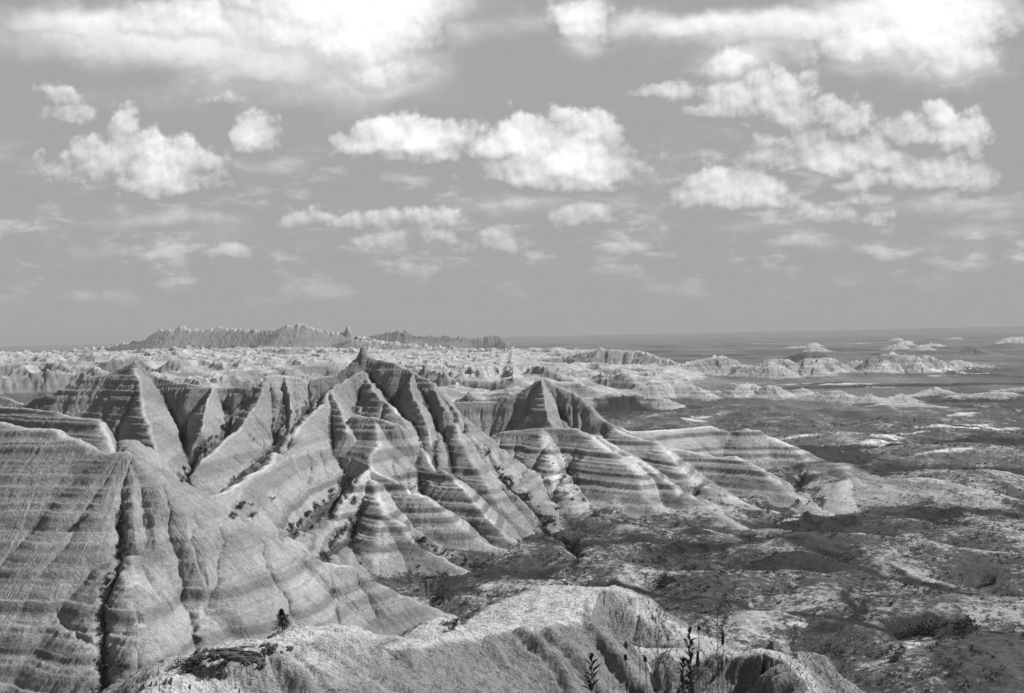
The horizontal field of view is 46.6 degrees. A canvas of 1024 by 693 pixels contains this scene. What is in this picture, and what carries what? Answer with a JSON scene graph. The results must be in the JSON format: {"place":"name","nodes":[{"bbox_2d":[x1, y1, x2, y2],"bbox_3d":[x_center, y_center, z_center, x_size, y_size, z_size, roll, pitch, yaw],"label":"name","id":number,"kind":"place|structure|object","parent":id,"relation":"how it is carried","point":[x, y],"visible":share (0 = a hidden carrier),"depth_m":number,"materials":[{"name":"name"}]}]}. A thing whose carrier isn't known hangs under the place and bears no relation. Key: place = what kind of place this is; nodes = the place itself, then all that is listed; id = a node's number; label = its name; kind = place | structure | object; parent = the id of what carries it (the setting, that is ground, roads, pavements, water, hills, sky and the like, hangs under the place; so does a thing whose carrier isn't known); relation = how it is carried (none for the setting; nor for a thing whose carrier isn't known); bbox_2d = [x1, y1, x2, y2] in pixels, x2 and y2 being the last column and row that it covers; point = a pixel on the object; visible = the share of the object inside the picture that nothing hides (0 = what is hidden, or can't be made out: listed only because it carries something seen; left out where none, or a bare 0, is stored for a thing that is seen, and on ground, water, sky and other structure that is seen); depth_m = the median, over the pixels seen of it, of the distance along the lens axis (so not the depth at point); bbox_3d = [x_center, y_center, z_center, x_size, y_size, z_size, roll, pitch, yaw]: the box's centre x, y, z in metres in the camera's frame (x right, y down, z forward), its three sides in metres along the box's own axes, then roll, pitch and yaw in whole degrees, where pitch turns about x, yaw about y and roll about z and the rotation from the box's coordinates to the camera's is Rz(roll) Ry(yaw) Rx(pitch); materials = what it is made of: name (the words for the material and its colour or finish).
{"place":"outdoors","nodes":[
{"label":"outdoors","id":0,"kind":"place"},
{"bbox_2d":[0,406,209,495],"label":"hill","id":1,"kind":"structure","parent":0,"point":[98,434],"depth_m":402.58,"materials":[{"name":"grey stone"}]},
{"bbox_2d":[81,364,308,495],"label":"banded hill","id":2,"kind":"structure","parent":0,"point":[130,404],"depth_m":546.80,"materials":[{"name":"grey stone"}]},
{"bbox_2d":[0,422,459,692],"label":"front ridge","id":3,"kind":"structure","parent":0,"point":[207,570],"depth_m":282.22,"materials":[{"name":"grey stone"}]},
{"bbox_2d":[95,609,105,617],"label":"shrub","id":4,"kind":"object","parent":3,"relation":"on","point":[98,614],"visible":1,"depth_m":257.06,"materials":[{"name":"grey plant"}]},
{"bbox_2d":[111,661,122,672],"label":"shrub","id":5,"kind":"object","parent":3,"relation":"on","point":[117,668],"visible":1,"depth_m":239.36,"materials":[{"name":"grey plant"}]},
{"bbox_2d":[119,538,129,545],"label":"shrub","id":6,"kind":"object","parent":3,"relation":"on","point":[122,542],"visible":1,"depth_m":281.73,"materials":[{"name":"grey plant"}]},
{"bbox_2d":[229,511,236,518],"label":"shrub","id":7,"kind":"object","parent":3,"relation":"on","point":[233,514],"visible":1,"depth_m":308.33,"materials":[{"name":"grey plant"}]},
{"bbox_2d":[437,590,448,598],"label":"shrub","id":8,"kind":"object","parent":3,"relation":"on","point":[444,595],"visible":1,"depth_m":356.19,"materials":[{"name":"grey plant"}]},
{"bbox_2d":[0,347,565,536],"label":"ridge","id":9,"kind":"structure","parent":0,"point":[453,440],"depth_m":569.89,"materials":[{"name":"grey stone"}]},
{"bbox_2d":[520,493,532,500],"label":"shrub","id":10,"kind":"object","parent":9,"relation":"on","point":[527,495],"visible":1,"depth_m":507.70,"materials":[{"name":"grey plant"}]},
{"bbox_2d":[545,514,556,520],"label":"shrub","id":11,"kind":"object","parent":9,"relation":"on","point":[548,517],"visible":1,"depth_m":493.84,"materials":[{"name":"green plant"}]},
{"bbox_2d":[0,345,711,403],"bbox_3d":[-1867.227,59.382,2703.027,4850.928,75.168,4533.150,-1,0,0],"label":"eroded badlands","id":12,"kind":"structure","parent":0,"point":[466,376],"depth_m":1460.60,"materials":[{"name":"grey stone"}]},
{"bbox_2d":[369,330,515,348],"bbox_3d":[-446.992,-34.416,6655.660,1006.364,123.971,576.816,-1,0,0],"label":"distant ridge","id":13,"kind":"structure","parent":0,"point":[404,337],"depth_m":6600.87,"materials":[{"name":"grey stone"}]},
{"bbox_2d":[101,584,863,692],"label":"foreground knoll","id":14,"kind":"structure","parent":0,"point":[546,638],"depth_m":80.91,"materials":[{"name":"grey stone"}]},
{"bbox_2d":[173,657,190,664],"bbox_3d":[-17.848,17.131,64.711,1.206,0.557,0.940,-1,1,26],"label":"shrub","id":15,"kind":"object","parent":14,"relation":"on","point":[182,660],"visible":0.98,"depth_m":64.70,"materials":[{"name":"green plant"}]},
{"bbox_2d":[186,658,203,669],"bbox_3d":[-17.156,17.228,64.380,1.191,0.661,1.004,-1,0,-2],"label":"shrub","id":16,"kind":"object","parent":14,"relation":"on","point":[194,663],"visible":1,"depth_m":64.27,"materials":[{"name":"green plant"}]},
{"bbox_2d":[185,660,205,670],"bbox_3d":[-17.035,17.284,64.108,1.215,0.646,0.947,-1,0,3],"label":"shrub","id":17,"kind":"object","parent":14,"relation":"on","point":[193,665],"visible":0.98,"depth_m":64.11,"materials":[{"name":"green plant"}]},
{"bbox_2d":[191,655,204,666],"bbox_3d":[-17.170,17.189,64.547,0.926,0.829,1.082,-1,0,16],"label":"shrub","id":18,"kind":"object","parent":14,"relation":"on","point":[196,660],"visible":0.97,"depth_m":64.42,"materials":[{"name":"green plant"}]},
{"bbox_2d":[192,670,208,678],"bbox_3d":[-16.636,17.492,63.320,0.917,0.429,0.715,-1,1,25],"label":"shrub","id":19,"kind":"object","parent":14,"relation":"on","point":[202,675],"visible":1,"depth_m":63.33,"materials":[{"name":"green plant"}]},
{"bbox_2d":[196,664,208,673],"bbox_3d":[-16.692,17.328,63.947,0.688,0.531,0.956,-1,1,22],"label":"shrub","id":20,"kind":"object","parent":14,"relation":"on","point":[204,668],"visible":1,"depth_m":63.86,"materials":[{"name":"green plant"}]},
{"bbox_2d":[199,667,217,677],"bbox_3d":[-16.322,17.533,63.620,1.175,0.529,0.991,-1,0,-10],"label":"shrub","id":21,"kind":"object","parent":14,"relation":"on","point":[213,672],"visible":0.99,"depth_m":63.65,"materials":[{"name":"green plant"}]},
{"bbox_2d":[211,654,220,659],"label":"rock slab","id":22,"kind":"object","parent":14,"relation":"on","point":[215,656],"visible":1,"depth_m":65.84,"materials":[{"name":"grey stone"}]},
{"bbox_2d":[211,664,225,676],"bbox_3d":[-16.002,17.567,64.304,0.941,0.785,1.308,-1,1,27],"label":"shrub","id":23,"kind":"object","parent":14,"relation":"on","point":[217,668],"visible":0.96,"depth_m":64.24,"materials":[{"name":"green plant"}]},
{"bbox_2d":[214,671,226,679],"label":"shrub","id":24,"kind":"object","parent":14,"relation":"on","point":[219,677],"visible":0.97,"depth_m":64.19,"materials":[{"name":"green plant"}]},
{"bbox_2d":[208,651,236,654],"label":"rock slab","id":25,"kind":"object","parent":14,"relation":"on","point":[234,652],"visible":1,"depth_m":66.25,"materials":[{"name":"grey stone"}]},
{"bbox_2d":[217,661,229,668],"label":"shrub","id":26,"kind":"object","parent":14,"relation":"on","point":[221,663],"visible":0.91,"depth_m":64.94,"materials":[{"name":"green plant"}]},
{"bbox_2d":[220,653,232,657],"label":"rock slab","id":27,"kind":"object","parent":14,"relation":"on","point":[224,655],"visible":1,"depth_m":65.87,"materials":[{"name":"grey stone"}]},
{"bbox_2d":[214,647,243,651],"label":"rock slab","id":28,"kind":"object","parent":14,"relation":"on","point":[231,649],"visible":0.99,"depth_m":66.55,"materials":[{"name":"grey stone"}]},
{"bbox_2d":[219,646,251,651],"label":"rock slab","id":29,"kind":"object","parent":14,"relation":"on","point":[224,650],"visible":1,"depth_m":66.55,"materials":[{"name":"grey stone"}]},
{"bbox_2d":[223,655,258,660],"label":"rock slab","id":30,"kind":"object","parent":14,"relation":"on","point":[242,657],"visible":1,"depth_m":65.71,"materials":[{"name":"grey stone"}]},
{"bbox_2d":[241,660,250,664],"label":"rock slab","id":31,"kind":"object","parent":14,"relation":"on","point":[245,662],"visible":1,"depth_m":65.41,"materials":[{"name":"grey stone"}]},
{"bbox_2d":[238,657,260,660],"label":"rock slab","id":32,"kind":"object","parent":14,"relation":"on","point":[249,659],"visible":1,"depth_m":65.64,"materials":[{"name":"grey stone"}]},
{"bbox_2d":[253,657,265,662],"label":"rock slab","id":33,"kind":"object","parent":14,"relation":"on","point":[261,659],"visible":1,"depth_m":65.69,"materials":[{"name":"grey stone"}]},
{"bbox_2d":[257,663,265,667],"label":"rock slab","id":34,"kind":"object","parent":14,"relation":"on","point":[260,665],"visible":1,"depth_m":65.32,"materials":[{"name":"grey stone"}]},
{"bbox_2d":[272,609,294,631],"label":"juniper tree","id":35,"kind":"object","parent":14,"relation":"on","point":[282,619],"visible":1,"depth_m":71.57,"materials":[{"name":"black plant"}]},
{"bbox_2d":[582,652,599,692],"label":"leafy weed","id":36,"kind":"object","parent":14,"relation":"on","point":[591,685],"visible":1,"depth_m":4.26,"materials":[{"name":"black plant"}]},
{"bbox_2d":[623,654,627,692],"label":"coneflower","id":37,"kind":"object","parent":14,"relation":"on","point":[625,657],"visible":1,"depth_m":4.25,"materials":[{"name":"black plant"}]},
{"bbox_2d":[643,656,647,692],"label":"coneflower","id":38,"kind":"object","parent":14,"relation":"on","point":[645,659],"visible":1,"depth_m":4.35,"materials":[{"name":"black plant"}]},
{"bbox_2d":[625,597,680,692],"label":"twiggy weed","id":39,"kind":"object","parent":14,"relation":"on","point":[662,655],"visible":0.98,"depth_m":4.87,"materials":[{"name":"black plant"}]},
{"bbox_2d":[675,657,690,692],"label":"leafy weed","id":40,"kind":"object","parent":14,"relation":"on","point":[682,675],"visible":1,"depth_m":4.35,"materials":[{"name":"black plant"}]},
{"bbox_2d":[682,626,698,692],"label":"leafy weed","id":41,"kind":"object","parent":14,"relation":"on","point":[689,653],"visible":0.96,"depth_m":4.51,"materials":[{"name":"black plant"}]},
{"bbox_2d":[696,651,698,692],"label":"dry stalk","id":42,"kind":"object","parent":14,"relation":"on","point":[697,659],"visible":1,"depth_m":4.40,"materials":[{"name":"black plant"}]},
{"bbox_2d":[684,595,750,691],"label":"twiggy weed","id":43,"kind":"object","parent":14,"relation":"on","point":[721,645],"visible":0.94,"depth_m":4.96,"materials":[{"name":"black plant"}]},
{"bbox_2d":[756,617,823,692],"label":"twiggy weed","id":44,"kind":"object","parent":14,"relation":"on","point":[791,654],"visible":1,"depth_m":5.07,"materials":[{"name":"grey plant"}]},
{"bbox_2d":[802,626,864,692],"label":"twiggy weed","id":45,"kind":"object","parent":14,"relation":"on","point":[846,645],"visible":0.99,"depth_m":5.07,"materials":[{"name":"grey plant"}]},
{"bbox_2d":[0,326,1023,485],"bbox_3d":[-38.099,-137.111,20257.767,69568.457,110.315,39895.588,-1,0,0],"label":"prairie","id":46,"kind":"structure","parent":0,"point":[749,348],"depth_m":3256.74,"materials":[{"name":"grey plant"}]},
{"bbox_2d":[57,323,529,351],"bbox_3d":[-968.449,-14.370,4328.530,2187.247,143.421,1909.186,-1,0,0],"label":"pinnacled mesa","id":47,"kind":"structure","parent":46,"relation":"on","point":[302,335],"depth_m":4440.65,"materials":[{"name":"grey stone"}]},
{"bbox_2d":[531,336,1023,410],"bbox_3d":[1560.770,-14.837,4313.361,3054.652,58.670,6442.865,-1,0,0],"label":"pale butte","id":48,"kind":"object","parent":46,"relation":"on","point":[652,395],"visible":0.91,"depth_m":2000.27,"materials":[{"name":"grey stone"}]},
{"bbox_2d":[0,0,1023,345],"label":"sky","id":49,"kind":"structure","parent":0,"point":[422,168],"materials":[{"name":"grey"}]},
{"bbox_2d":[452,379,632,436],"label":"peak","id":50,"kind":"structure","parent":0,"point":[543,403],"depth_m":675.04,"materials":[{"name":"grey stone"}]},
{"bbox_2d":[491,427,748,529],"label":"hill","id":51,"kind":"structure","parent":0,"point":[635,492],"depth_m":553.91,"materials":[{"name":"grey stone"}]},
{"bbox_2d":[655,660,715,692],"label":"grass tuft","id":52,"kind":"object","parent":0,"point":[655,674],"visible":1,"depth_m":4.31,"materials":[{"name":"grey plant"}]},
{"bbox_2d":[375,486,1023,692],"bbox_3d":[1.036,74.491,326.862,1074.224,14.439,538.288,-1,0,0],"label":"valley floor","id":53,"kind":"structure","parent":0,"point":[754,622],"depth_m":372.19,"materials":[{"name":"grey soil"}]},
{"bbox_2d":[209,369,375,581],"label":"spur","id":54,"kind":"structure","parent":53,"relation":"on","point":[301,474],"depth_m":456.90,"materials":[{"name":"grey stone"}]},
{"bbox_2d":[236,500,245,508],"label":"shrub","id":55,"kind":"object","parent":54,"relation":"on","point":[242,502],"visible":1,"depth_m":348.49,"materials":[{"name":"grey plant"}]},
{"bbox_2d":[328,538,337,544],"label":"shrub","id":56,"kind":"object","parent":54,"relation":"on","point":[329,540],"visible":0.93,"depth_m":408.59,"materials":[{"name":"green plant"}]},
{"bbox_2d":[349,480,471,578],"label":"front cone","id":57,"kind":"object","parent":53,"relation":"on","point":[385,527],"visible":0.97,"depth_m":418.16,"materials":[{"name":"grey stone"}]},
{"bbox_2d":[435,570,449,576],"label":"shrub","id":58,"kind":"object","parent":57,"relation":"on","point":[443,572],"visible":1,"depth_m":399.57,"materials":[{"name":"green plant"}]},
{"bbox_2d":[330,376,521,554],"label":"banded cone","id":59,"kind":"object","parent":53,"relation":"on","point":[388,450],"visible":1,"depth_m":480.71,"materials":[{"name":"grey stone"}]},
{"bbox_2d":[338,524,348,532],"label":"shrub","id":60,"kind":"object","parent":59,"relation":"on","point":[343,529],"visible":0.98,"depth_m":431.03,"materials":[{"name":"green plant"}]},
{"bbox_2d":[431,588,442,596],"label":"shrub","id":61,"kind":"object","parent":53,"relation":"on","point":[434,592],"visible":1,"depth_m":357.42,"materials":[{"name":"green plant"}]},
{"bbox_2d":[463,555,470,561],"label":"shrub","id":62,"kind":"object","parent":53,"relation":"on","point":[465,559],"visible":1,"depth_m":419.19,"materials":[{"name":"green plant"}]},
{"bbox_2d":[471,560,478,567],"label":"shrub","id":63,"kind":"object","parent":53,"relation":"on","point":[475,564],"visible":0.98,"depth_m":416.50,"materials":[{"name":"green plant"}]},
{"bbox_2d":[480,561,487,567],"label":"shrub","id":64,"kind":"object","parent":53,"relation":"on","point":[482,563],"visible":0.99,"depth_m":417.71,"materials":[{"name":"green plant"}]},
{"bbox_2d":[95,371,1023,692],"bbox_3d":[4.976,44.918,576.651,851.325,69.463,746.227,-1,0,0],"label":"scrub","id":65,"kind":"object","parent":53,"relation":"on","point":[753,541],"visible":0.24,"depth_m":397.92,"materials":[{"name":"grey plant"}]},
{"bbox_2d":[663,573,676,580],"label":"shrub","id":66,"kind":"object","parent":53,"relation":"on","point":[668,577],"visible":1,"depth_m":360.95,"materials":[{"name":"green plant"}]},
{"bbox_2d":[893,648,905,654],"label":"shrub","id":67,"kind":"object","parent":53,"relation":"on","point":[896,651],"visible":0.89,"depth_m":267.56,"materials":[{"name":"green plant"}]},
{"bbox_2d":[897,622,923,636],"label":"shrub","id":68,"kind":"object","parent":53,"relation":"on","point":[912,633],"visible":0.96,"depth_m":294.97,"materials":[{"name":"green plant"}]},
{"bbox_2d":[918,616,942,633],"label":"shrub","id":69,"kind":"object","parent":53,"relation":"on","point":[937,619],"visible":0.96,"depth_m":294.59,"materials":[{"name":"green plant"}]},
{"bbox_2d":[919,620,942,635],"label":"shrub","id":70,"kind":"object","parent":53,"relation":"on","point":[934,631],"visible":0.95,"depth_m":293.41,"materials":[{"name":"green plant"}]},
{"bbox_2d":[953,616,970,629],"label":"shrub","id":71,"kind":"object","parent":53,"relation":"on","point":[963,624],"visible":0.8,"depth_m":293.41,"materials":[{"name":"grey plant"}]},
{"bbox_2d":[955,627,970,637],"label":"shrub","id":72,"kind":"object","parent":53,"relation":"on","point":[962,632],"visible":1,"depth_m":278.79,"materials":[{"name":"grey plant"}]},
{"bbox_2d":[955,614,978,630],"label":"shrub","id":73,"kind":"object","parent":53,"relation":"on","point":[970,620],"visible":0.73,"depth_m":299.95,"materials":[{"name":"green plant"}]},
{"bbox_2d":[982,573,998,583],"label":"shrub","id":74,"kind":"object","parent":53,"relation":"on","point":[993,579],"visible":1,"depth_m":359.38,"materials":[{"name":"grey plant"}]},
{"bbox_2d":[721,629,723,692],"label":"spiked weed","id":75,"kind":"object","parent":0,"point":[722,638],"visible":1,"depth_m":4.56,"materials":[{"name":"black plant"}]},
{"bbox_2d":[595,426,1023,515],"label":"hill","id":76,"kind":"structure","parent":0,"point":[685,459],"depth_m":584.72,"materials":[{"name":"grey stone"}]},
{"bbox_2d":[599,402,1023,493],"bbox_3d":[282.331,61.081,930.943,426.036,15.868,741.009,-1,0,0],"label":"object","id":77,"kind":"structure","parent":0,"point":[688,416],"depth_m":863.52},
{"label":"rock slab","id":78,"kind":"object","parent":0,"visible":0},
{"bbox_2d":[240,652,254,655],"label":"rock slab","id":79,"kind":"object","parent":78,"relation":"on","point":[247,654],"visible":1,"depth_m":66.03,"materials":[{"name":"grey stone"}]}
]}

